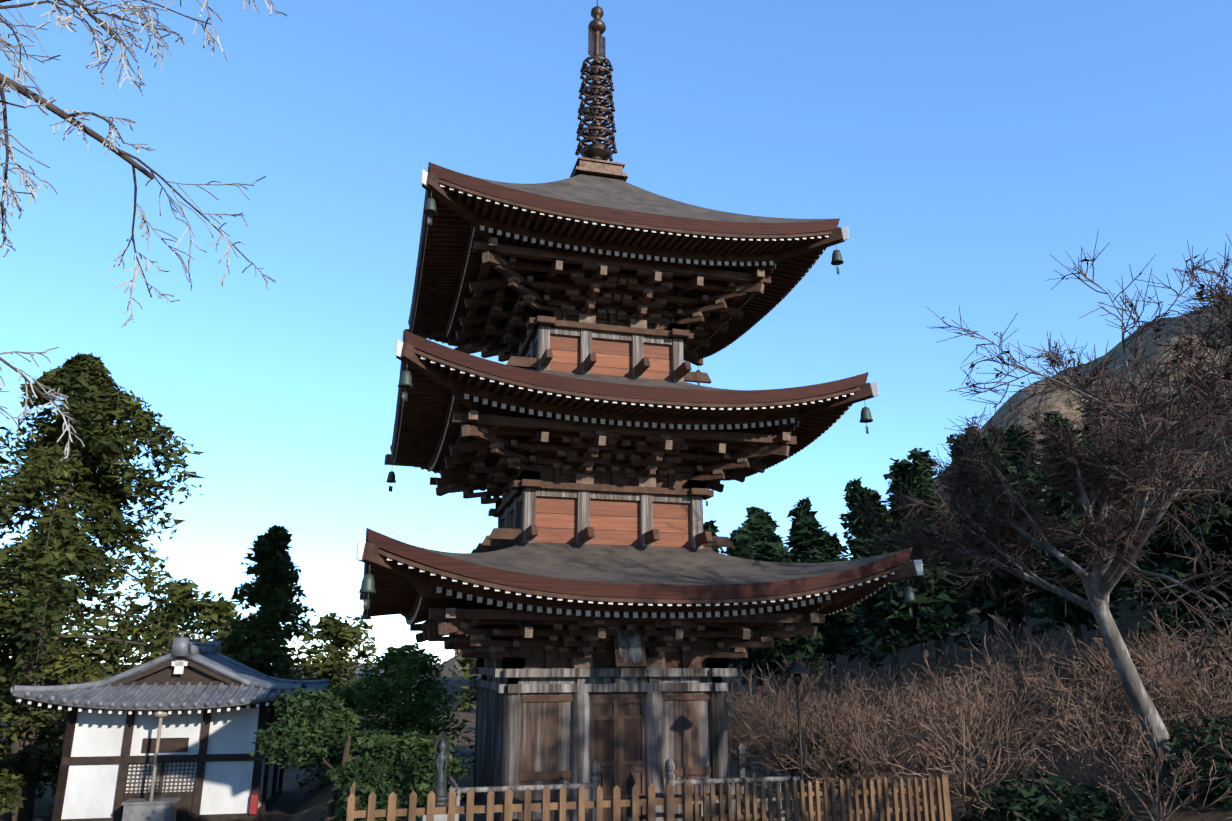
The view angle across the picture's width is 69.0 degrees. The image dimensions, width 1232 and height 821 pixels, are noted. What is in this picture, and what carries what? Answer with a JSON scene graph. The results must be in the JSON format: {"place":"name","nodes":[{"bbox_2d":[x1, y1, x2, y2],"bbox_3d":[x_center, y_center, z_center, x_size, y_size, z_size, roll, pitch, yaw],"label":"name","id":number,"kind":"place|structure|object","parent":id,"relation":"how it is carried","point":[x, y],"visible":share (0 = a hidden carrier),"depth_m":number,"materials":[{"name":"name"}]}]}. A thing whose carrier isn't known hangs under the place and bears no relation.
{"place":"outdoors","nodes":[
{"label":"outdoors","id":0,"kind":"place"},
{"bbox_2d":[1,578,121,735],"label":"tree foliage","id":1,"kind":"object","parent":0,"point":[85,626],"depth_m":51.52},
{"bbox_2d":[0,0,286,460],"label":"bare tree","id":2,"kind":"object","parent":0,"point":[123,54],"depth_m":7.92,"materials":[{"name":"plant"}]},
{"bbox_2d":[122,797,179,820],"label":"offertory box","id":3,"kind":"object","parent":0,"point":[155,809],"visible":0.96,"depth_m":19.07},
{"bbox_2d":[61,702,285,818],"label":"white walls","id":4,"kind":"structure","parent":0,"point":[90,791],"depth_m":20.15,"materials":[{"name":"paint"}]},
{"bbox_2d":[249,794,258,813],"bbox_3d":[-8.141,8.853,20.166,0.156,0.400,0.128,4,-16,-15],"label":"red box","id":5,"kind":"object","parent":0,"point":[254,804],"visible":0.93,"depth_m":20.11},
{"bbox_2d":[425,731,449,806],"bbox_3d":[-2.611,5.382,13.397,0.444,1.128,0.433,4,-16,-15],"label":"bronze kannon statue","id":6,"kind":"object","parent":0,"point":[442,744],"visible":0.85,"depth_m":13.34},
{"bbox_2d":[451,641,480,711],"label":"tree foliage","id":7,"kind":"object","parent":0,"point":[467,704],"depth_m":55.05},
{"bbox_2d":[528,335,671,400],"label":"wall panels","id":8,"kind":"object","parent":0,"point":[613,358],"visible":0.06,"depth_m":17.66,"materials":[{"name":"wood"}]},
{"bbox_2d":[512,497,690,547],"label":"wall panels","id":9,"kind":"object","parent":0,"point":[615,522],"visible":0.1,"depth_m":16.55,"materials":[{"name":"wood"}]},
{"bbox_2d":[471,479,732,552],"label":"wooden beams","id":10,"kind":"structure","parent":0,"point":[496,539],"depth_m":16.53,"materials":[{"name":"wood"}]},
{"bbox_2d":[506,316,711,383],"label":"wooden beams","id":11,"kind":"structure","parent":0,"point":[683,369],"depth_m":17.52,"materials":[{"name":"wood"}]},
{"bbox_2d":[449,240,769,361],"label":"roof brackets","id":12,"kind":"object","parent":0,"point":[562,282],"visible":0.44,"depth_m":17.63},
{"bbox_2d":[405,172,844,365],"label":"pagoda rafters","id":13,"kind":"object","parent":12,"relation":"on","point":[457,220],"visible":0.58,"depth_m":16.88,"materials":[{"name":"wood"}]},
{"bbox_2d":[409,178,826,339],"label":"pagoda soffit","id":14,"kind":"structure","parent":13,"relation":"on","point":[481,205],"depth_m":16.10,"materials":[{"name":"wood"}]},
{"bbox_2d":[402,169,848,366],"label":"pagoda rafter ends","id":15,"kind":"object","parent":13,"relation":"attached to","point":[845,232],"visible":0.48,"depth_m":16.52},
{"bbox_2d":[448,237,770,360],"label":"bracket blocks","id":16,"kind":"structure","parent":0,"point":[588,318],"depth_m":17.57,"materials":[{"name":"wood"}]},
{"bbox_2d":[430,412,795,503],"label":"roof brackets","id":17,"kind":"object","parent":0,"point":[522,431],"visible":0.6,"depth_m":16.48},
{"bbox_2d":[385,342,874,480],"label":"pagoda rafters","id":18,"kind":"object","parent":17,"relation":"on","point":[427,404],"visible":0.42,"depth_m":15.55,"materials":[{"name":"wood"}]},
{"bbox_2d":[391,348,849,457],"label":"pagoda soffit","id":19,"kind":"structure","parent":18,"relation":"on","point":[464,378],"depth_m":14.94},
{"bbox_2d":[384,340,878,480],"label":"pagoda rafter ends","id":20,"kind":"object","parent":18,"relation":"attached to","point":[874,385],"visible":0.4,"depth_m":15.39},
{"bbox_2d":[430,410,796,508],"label":"bracket blocks","id":21,"kind":"structure","parent":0,"point":[589,478],"depth_m":16.45,"materials":[{"name":"wood"}]},
{"bbox_2d":[0,554,1231,820],"bbox_3d":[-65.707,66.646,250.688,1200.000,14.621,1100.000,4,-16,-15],"label":"ground","id":22,"kind":"structure","parent":0,"point":[310,806],"depth_m":27.53,"materials":[{"name":"soil"}]},
{"bbox_2d":[0,352,216,820],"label":"tree","id":23,"kind":"object","parent":22,"relation":"on","point":[90,410],"depth_m":25.50,"materials":[{"name":"plant"}]},
{"bbox_2d":[88,578,229,675],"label":"tree foliage","id":24,"kind":"object","parent":22,"relation":"on","point":[185,588],"depth_m":45.92,"materials":[{"name":"plant"}]},
{"bbox_2d":[12,656,326,820],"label":"timber frame","id":25,"kind":"object","parent":22,"relation":"on","point":[278,805],"visible":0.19,"depth_m":20.16,"materials":[{"name":"wood"}]},
{"bbox_2d":[149,710,168,800],"bbox_3d":[-9.987,7.548,19.470,0.340,2.021,0.328,4,-16,-15],"label":"bell rope","id":26,"kind":"object","parent":25,"relation":"hanging from","point":[164,713],"visible":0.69,"depth_m":19.46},
{"bbox_2d":[10,632,329,709],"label":"tiled roof","id":27,"kind":"structure","parent":25,"relation":"on","point":[105,694],"depth_m":20.41,"materials":[{"name":"tile"}]},
{"bbox_2d":[16,661,287,714],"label":"white hall rafter ends","id":28,"kind":"object","parent":27,"relation":"attached to","point":[179,667],"visible":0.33,"depth_m":19.74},
{"bbox_2d":[125,710,285,792],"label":"lattice window","id":29,"kind":"structure","parent":25,"relation":"in","point":[176,769],"depth_m":20.03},
{"bbox_2d":[141,597,291,679],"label":"tree foliage","id":30,"kind":"object","parent":22,"relation":"on","point":[224,609],"depth_m":45.60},
{"bbox_2d":[207,524,332,776],"bbox_3d":[-10.982,7.973,28.671,5.145,8.618,5.270,4,-16,-15],"label":"cedar tree","id":31,"kind":"object","parent":22,"relation":"on","point":[270,549],"depth_m":28.47,"materials":[{"name":"plant"}]},
{"bbox_2d":[270,612,393,710],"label":"tree foliage","id":32,"kind":"object","parent":22,"relation":"on","point":[328,625],"depth_m":53.07,"materials":[{"name":"plant"}]},
{"bbox_2d":[295,683,386,790],"bbox_3d":[-7.337,9.081,24.525,2.862,3.157,2.916,-9,-18,31],"label":"shrub","id":33,"kind":"object","parent":22,"relation":"on","point":[347,690],"visible":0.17,"depth_m":24.50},
{"bbox_2d":[317,754,402,820],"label":"pale green bush","id":34,"kind":"object","parent":22,"relation":"on","point":[337,807],"visible":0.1,"depth_m":16.93,"materials":[{"name":"green plant"}]},
{"bbox_2d":[249,687,475,820],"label":"bush","id":35,"kind":"object","parent":22,"relation":"on","point":[328,724],"depth_m":14.25,"materials":[{"name":"plant"}]},
{"bbox_2d":[328,663,419,709],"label":"tree","id":36,"kind":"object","parent":22,"relation":"on","point":[358,670],"depth_m":56.80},
{"bbox_2d":[297,642,475,792],"bbox_3d":[-5.818,8.444,24.046,4.976,4.336,4.422,4,-16,-15],"label":"tree","id":37,"kind":"object","parent":22,"relation":"on","point":[396,657],"depth_m":23.96,"materials":[{"name":"plant"}]},
{"bbox_2d":[421,814,457,820],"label":"stone statue pedestal","id":38,"kind":"object","parent":22,"relation":"on","point":[442,817],"visible":0.44,"depth_m":13.01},
{"bbox_2d":[422,744,799,820],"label":"pagoda veranda","id":39,"kind":"object","parent":22,"relation":"on","point":[595,777],"visible":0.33,"depth_m":14.64,"materials":[{"name":"wood"}]},
{"bbox_2d":[473,687,728,820],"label":"wooden pillars","id":40,"kind":"structure","parent":39,"relation":"on","point":[504,740],"depth_m":15.35,"materials":[{"name":"wood"}]},
{"bbox_2d":[489,690,645,820],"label":"pagoda doors","id":41,"kind":"structure","parent":40,"relation":"attached to","point":[617,748],"depth_m":15.30,"materials":[{"name":"wood"}]},
{"bbox_2d":[481,690,710,780],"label":"window rails","id":42,"kind":"object","parent":40,"relation":"attached to","point":[566,775],"visible":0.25,"depth_m":15.22,"materials":[{"name":"wood"}]},
{"bbox_2d":[469,667,736,692],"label":"pagoda ground beams","id":43,"kind":"structure","parent":40,"relation":"attached to","point":[534,680],"depth_m":15.50,"materials":[{"name":"wood"}]},
{"bbox_2d":[503,691,709,820],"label":"wall panels","id":44,"kind":"object","parent":40,"relation":"attached to","point":[546,738],"visible":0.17,"depth_m":15.18,"materials":[{"name":"wood"}]},
{"bbox_2d":[410,602,824,668],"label":"roof brackets","id":45,"kind":"object","parent":40,"relation":"on","point":[536,655],"visible":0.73,"depth_m":15.34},
{"bbox_2d":[356,541,922,624],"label":"roof rafters","id":46,"kind":"object","parent":40,"relation":"on","point":[361,546],"visible":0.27,"depth_m":14.09,"materials":[{"name":"wood"}]},
{"bbox_2d":[359,563,375,608],"bbox_3d":[-3.478,2.455,12.572,0.240,0.645,0.240,4,-16,-15],"label":"wind bell","id":47,"kind":"object","parent":46,"relation":"hanging from","point":[368,584],"visible":0.96,"depth_m":12.51,"materials":[{"name":"green metal"}]},
{"bbox_2d":[390,349,838,448],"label":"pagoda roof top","id":48,"kind":"structure","parent":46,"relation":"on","point":[640,381],"depth_m":17.14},
{"bbox_2d":[386,465,395,491],"bbox_3d":[-5.306,1.595,21.183,0.240,0.645,0.240,4,-16,-15],"label":"wind bell","id":49,"kind":"object","parent":48,"relation":"hanging from","point":[391,477],"visible":0.94,"depth_m":21.12,"materials":[{"name":"green metal"}]},
{"bbox_2d":[398,361,412,400],"bbox_3d":[-3.238,-0.460,13.819,0.240,0.645,0.240,4,-16,-15],"label":"wind bell","id":50,"kind":"object","parent":48,"relation":"hanging from","point":[405,382],"visible":1,"depth_m":13.76,"materials":[{"name":"green metal"}]},
{"bbox_2d":[523,325,683,401],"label":"wooden pillars","id":51,"kind":"structure","parent":48,"relation":"on","point":[539,344],"depth_m":17.69,"materials":[{"name":"wood"}]},
{"bbox_2d":[413,173,830,288],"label":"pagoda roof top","id":52,"kind":"structure","parent":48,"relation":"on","point":[608,192],"depth_m":17.99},
{"bbox_2d":[423,190,437,225],"bbox_3d":[-3.083,-3.380,14.914,0.240,0.645,0.240,4,-16,-15],"label":"wind bell","id":53,"kind":"object","parent":52,"relation":"hanging from","point":[430,208],"visible":1,"depth_m":14.87,"materials":[{"name":"green metal"}]},
{"bbox_2d":[570,157,627,181],"bbox_3d":[-0.449,-5.208,20.185,1.180,0.348,1.180,4,-16,-15],"label":"finial base","id":54,"kind":"object","parent":52,"relation":"on","point":[597,167],"visible":0.5,"depth_m":19.70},
{"bbox_2d":[575,0,617,160],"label":"finial spire","id":55,"kind":"structure","parent":54,"relation":"on","point":[596,91],"depth_m":20.55,"materials":[{"name":"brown metal"}]},
{"bbox_2d":[408,162,839,328],"bbox_3d":[-0.449,-2.607,19.460,7.640,0.630,7.640,4,-16,-15],"label":"roof edge","id":56,"kind":"object","parent":52,"relation":"attached to","point":[528,198],"visible":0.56,"depth_m":15.84,"materials":[{"name":"wood"}]},
{"bbox_2d":[831,242,843,273],"bbox_3d":[4.137,-2.856,16.794,0.240,0.645,0.240,4,-16,-15],"label":"wind bell","id":57,"kind":"object","parent":52,"relation":"hanging from","point":[837,260],"visible":1,"depth_m":16.74,"materials":[{"name":"green metal"}]},
{"bbox_2d":[390,330,868,455],"bbox_3d":[-0.449,0.465,18.602,8.080,0.810,8.080,4,-16,-15],"label":"roof edge","id":58,"kind":"object","parent":48,"relation":"attached to","point":[570,383],"visible":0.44,"depth_m":14.71,"materials":[{"name":"wood"}]},
{"bbox_2d":[859,399,872,433],"bbox_3d":[4.407,0.096,15.810,0.240,0.645,0.240,4,-16,-15],"label":"wind bell","id":59,"kind":"object","parent":48,"relation":"hanging from","point":[866,417],"visible":1,"depth_m":15.76,"materials":[{"name":"green metal"}]},
{"bbox_2d":[613,625,646,666],"bbox_3d":[0.216,3.925,15.081,0.520,0.760,0.346,4,-16,-15],"label":"plaque frame","id":60,"kind":"object","parent":46,"relation":"attached to","point":[617,660],"visible":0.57,"depth_m":14.93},
{"bbox_2d":[617,625,642,662],"bbox_3d":[0.221,3.913,15.066,0.400,0.645,0.292,4,-16,-15],"label":"plaque","id":61,"kind":"object","parent":60,"relation":"in","point":[629,647],"visible":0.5,"depth_m":15.02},
{"bbox_2d":[903,581,917,616],"bbox_3d":[4.824,3.058,14.735,0.240,0.645,0.240,4,-16,-15],"label":"wind bell","id":62,"kind":"object","parent":46,"relation":"hanging from","point":[909,595],"visible":1,"depth_m":14.68,"materials":[{"name":"green metal"}]},
{"bbox_2d":[346,774,951,820],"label":"wooden fence","id":63,"kind":"object","parent":22,"relation":"on","point":[616,803],"visible":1,"depth_m":12.35,"materials":[{"name":"brown wood"}]},
{"bbox_2d":[703,520,725,553],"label":"tree","id":64,"kind":"object","parent":22,"relation":"on","point":[710,526],"visible":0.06,"depth_m":53.02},
{"bbox_2d":[720,543,765,695],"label":"tree","id":65,"kind":"object","parent":22,"relation":"on","point":[749,553],"depth_m":38.55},
{"bbox_2d":[737,506,768,542],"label":"tree","id":66,"kind":"object","parent":22,"relation":"on","point":[756,521],"visible":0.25,"depth_m":57.15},
{"bbox_2d":[762,509,787,546],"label":"tree","id":67,"kind":"object","parent":22,"relation":"on","point":[772,525],"visible":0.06,"depth_m":62.79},
{"bbox_2d":[744,531,817,704],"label":"tree","id":68,"kind":"object","parent":22,"relation":"on","point":[768,538],"depth_m":35.59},
{"bbox_2d":[738,541,826,736],"bbox_3d":[5.186,7.174,27.901,2.943,6.162,3.248,4,-16,-15],"label":"tree","id":69,"kind":"object","parent":22,"relation":"on","point":[774,552],"depth_m":27.41,"materials":[{"name":"plant"}]},
{"bbox_2d":[783,660,809,780],"bbox_3d":[2.797,5.370,13.521,0.410,3.122,0.410,4,-16,-15],"label":"lamp pole with cone cap","id":70,"kind":"object","parent":22,"relation":"on","point":[796,668],"visible":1,"depth_m":13.75,"materials":[{"name":"grey metal"}]},
{"bbox_2d":[782,496,812,553],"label":"tree","id":71,"kind":"object","parent":22,"relation":"on","point":[805,504],"depth_m":63.34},
{"bbox_2d":[786,511,821,545],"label":"tree","id":72,"kind":"object","parent":22,"relation":"on","point":[805,514],"depth_m":57.19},
{"bbox_2d":[785,515,842,671],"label":"tree","id":73,"kind":"object","parent":22,"relation":"on","point":[804,532],"depth_m":43.46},
{"bbox_2d":[776,723,883,779],"bbox_3d":[5.139,8.128,21.494,2.664,1.332,2.552,4,-16,-15],"label":"evergreen shrub","id":74,"kind":"object","parent":22,"relation":"on","point":[848,763],"visible":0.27,"depth_m":21.11,"materials":[{"name":"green plant"}]},
{"bbox_2d":[834,477,862,559],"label":"tree","id":75,"kind":"object","parent":22,"relation":"on","point":[849,490],"depth_m":65.35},
{"bbox_2d":[883,458,913,525],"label":"tree","id":76,"kind":"object","parent":22,"relation":"on","point":[897,478],"depth_m":56.38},
{"bbox_2d":[856,518,989,694],"bbox_3d":[9.530,6.313,28.064,3.832,6.109,3.135,4,-16,-15],"label":"tree","id":77,"kind":"object","parent":22,"relation":"on","point":[931,618],"depth_m":27.61,"materials":[{"name":"plant"}]},
{"bbox_2d":[900,448,955,544],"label":"tree","id":78,"kind":"object","parent":22,"relation":"on","point":[921,476],"visible":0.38,"depth_m":49.27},
{"bbox_2d":[939,433,977,600],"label":"tree","id":79,"kind":"object","parent":22,"relation":"on","point":[956,441],"depth_m":56.01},
{"bbox_2d":[951,464,995,634],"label":"tree","id":80,"kind":"object","parent":22,"relation":"on","point":[970,561],"depth_m":42.14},
{"bbox_2d":[964,427,986,462],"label":"tree","id":81,"kind":"object","parent":22,"relation":"on","point":[983,438],"visible":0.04,"depth_m":61.31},
{"bbox_2d":[722,579,1231,820],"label":"dry bushes","id":82,"kind":"object","parent":22,"relation":"on","point":[912,723],"visible":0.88,"depth_m":18.50,"materials":[{"name":"plant"}]},
{"bbox_2d":[978,426,1013,481],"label":"tree","id":83,"kind":"object","parent":22,"relation":"on","point":[1001,445],"visible":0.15,"depth_m":58.00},
{"bbox_2d":[965,509,1043,669],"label":"tree","id":84,"kind":"object","parent":22,"relation":"on","point":[988,609],"depth_m":30.93,"materials":[{"name":"plant"}]},
{"bbox_2d":[968,458,1042,637],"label":"tree","id":85,"kind":"object","parent":22,"relation":"on","point":[978,588],"depth_m":39.92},
{"bbox_2d":[999,425,1053,607],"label":"tree","id":86,"kind":"object","parent":22,"relation":"on","point":[1013,439],"depth_m":49.23,"materials":[{"name":"plant"}]},
{"bbox_2d":[848,230,1231,797],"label":"bare tree","id":87,"kind":"object","parent":22,"relation":"on","point":[1179,455],"depth_m":14.76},
{"bbox_2d":[862,254,1231,675],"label":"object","id":88,"kind":"object","parent":87,"relation":"attached to","point":[1227,377],"visible":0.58,"depth_m":14.67,"materials":[{"name":"plant"}]},
{"bbox_2d":[960,771,1132,820],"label":"evergreen shrub","id":89,"kind":"object","parent":22,"relation":"on","point":[1038,800],"visible":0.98,"depth_m":13.87,"materials":[{"name":"green plant"}]},
{"bbox_2d":[1035,411,1073,536],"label":"tree","id":90,"kind":"object","parent":22,"relation":"on","point":[1054,415],"depth_m":57.66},
{"bbox_2d":[1039,416,1081,564],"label":"tree","id":91,"kind":"object","parent":22,"relation":"on","point":[1058,510],"depth_m":52.14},
{"bbox_2d":[1020,512,1126,670],"bbox_3d":[14.225,5.729,28.056,3.100,5.239,3.186,4,-16,-15],"label":"tree","id":92,"kind":"object","parent":22,"relation":"on","point":[1050,602],"depth_m":27.90,"materials":[{"name":"plant"}]},
{"bbox_2d":[1071,661,1142,691],"bbox_3d":[13.419,7.018,23.666,2.761,1.059,2.656,4,-16,-15],"label":"evergreen shrub","id":93,"kind":"object","parent":22,"relation":"on","point":[1094,674],"visible":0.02,"depth_m":23.66,"materials":[{"name":"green plant"}]},
{"bbox_2d":[1078,422,1135,604],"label":"tree","id":94,"kind":"object","parent":22,"relation":"on","point":[1087,428],"depth_m":43.44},
{"bbox_2d":[1118,432,1172,596],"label":"tree","id":95,"kind":"object","parent":22,"relation":"on","point":[1150,563],"depth_m":36.34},
{"bbox_2d":[1079,425,1231,676],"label":"bare tree","id":96,"kind":"object","parent":22,"relation":"on","point":[1222,529],"depth_m":23.29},
{"bbox_2d":[1134,713,1231,811],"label":"evergreen shrub","id":97,"kind":"object","parent":22,"relation":"on","point":[1221,761],"visible":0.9,"depth_m":14.34,"materials":[{"name":"green plant"}]},
{"bbox_2d":[1175,377,1225,420],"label":"forest cedar foliage","id":98,"kind":"object","parent":22,"relation":"on","point":[1196,397],"visible":0.06,"depth_m":49.75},
{"bbox_2d":[1192,640,1231,695],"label":"evergreen shrub","id":99,"kind":"object","parent":22,"relation":"on","point":[1223,653],"visible":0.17,"depth_m":20.72,"materials":[{"name":"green plant"}]},
{"bbox_2d":[0,0,1231,664],"label":"sky","id":100,"kind":"structure","parent":0,"point":[960,147],"materials":[{"name":"blue"}]},
{"bbox_2d":[364,552,899,611],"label":"pagoda soffit","id":101,"kind":"structure","parent":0,"point":[653,598],"depth_m":14.36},
{"bbox_2d":[365,542,908,584],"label":"roof","id":102,"kind":"structure","parent":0,"point":[644,565],"depth_m":15.15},
{"bbox_2d":[496,488,703,583],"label":"wooden pillars","id":103,"kind":"structure","parent":102,"relation":"on","point":[525,500],"depth_m":16.62,"materials":[{"name":"wood"}]},
{"bbox_2d":[363,528,911,602],"bbox_3d":[-0.449,3.538,17.745,8.760,0.910,8.760,4,-16,-15],"label":"roof edge","id":104,"kind":"object","parent":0,"point":[522,580],"visible":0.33,"depth_m":13.47,"materials":[{"name":"wood"}]},
{"bbox_2d":[454,303,1231,669],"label":"hillside","id":105,"kind":"structure","parent":0,"point":[1060,401],"depth_m":107.73,"materials":[{"name":"stone"}]},
{"bbox_2d":[718,525,756,684],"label":"tree","id":106,"kind":"object","parent":105,"relation":"on","point":[740,537],"depth_m":45.39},
{"bbox_2d":[796,529,883,682],"bbox_3d":[9.043,8.332,37.911,4.171,6.666,3.929,4,-16,-15],"label":"tree","id":107,"kind":"object","parent":105,"relation":"on","point":[826,544],"depth_m":37.47,"materials":[{"name":"plant"}]},
{"bbox_2d":[848,485,894,654],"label":"tree","id":108,"kind":"object","parent":105,"relation":"on","point":[861,495],"depth_m":44.55,"materials":[{"name":"plant"}]},
{"bbox_2d":[848,504,894,641],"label":"tree","id":109,"kind":"object","parent":105,"relation":"on","point":[856,618],"depth_m":49.58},
{"bbox_2d":[852,532,915,688],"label":"tree","id":110,"kind":"object","parent":105,"relation":"on","point":[870,622],"depth_m":33.27,"materials":[{"name":"plant"}]},
{"bbox_2d":[882,488,975,664],"bbox_3d":[12.908,6.871,36.954,3.683,7.552,4.428,4,-16,-15],"label":"tree","id":111,"kind":"object","parent":105,"relation":"on","point":[926,493],"depth_m":36.79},
{"bbox_2d":[1049,440,1148,646],"bbox_3d":[17.467,4.808,32.167,3.170,7.783,3.560,4,-16,-15],"label":"tree","id":112,"kind":"object","parent":105,"relation":"on","point":[1064,507],"depth_m":32.49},
{"bbox_2d":[1198,405,1231,489],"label":"bare tree twigs","id":113,"kind":"object","parent":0,"point":[1225,458],"depth_m":18.71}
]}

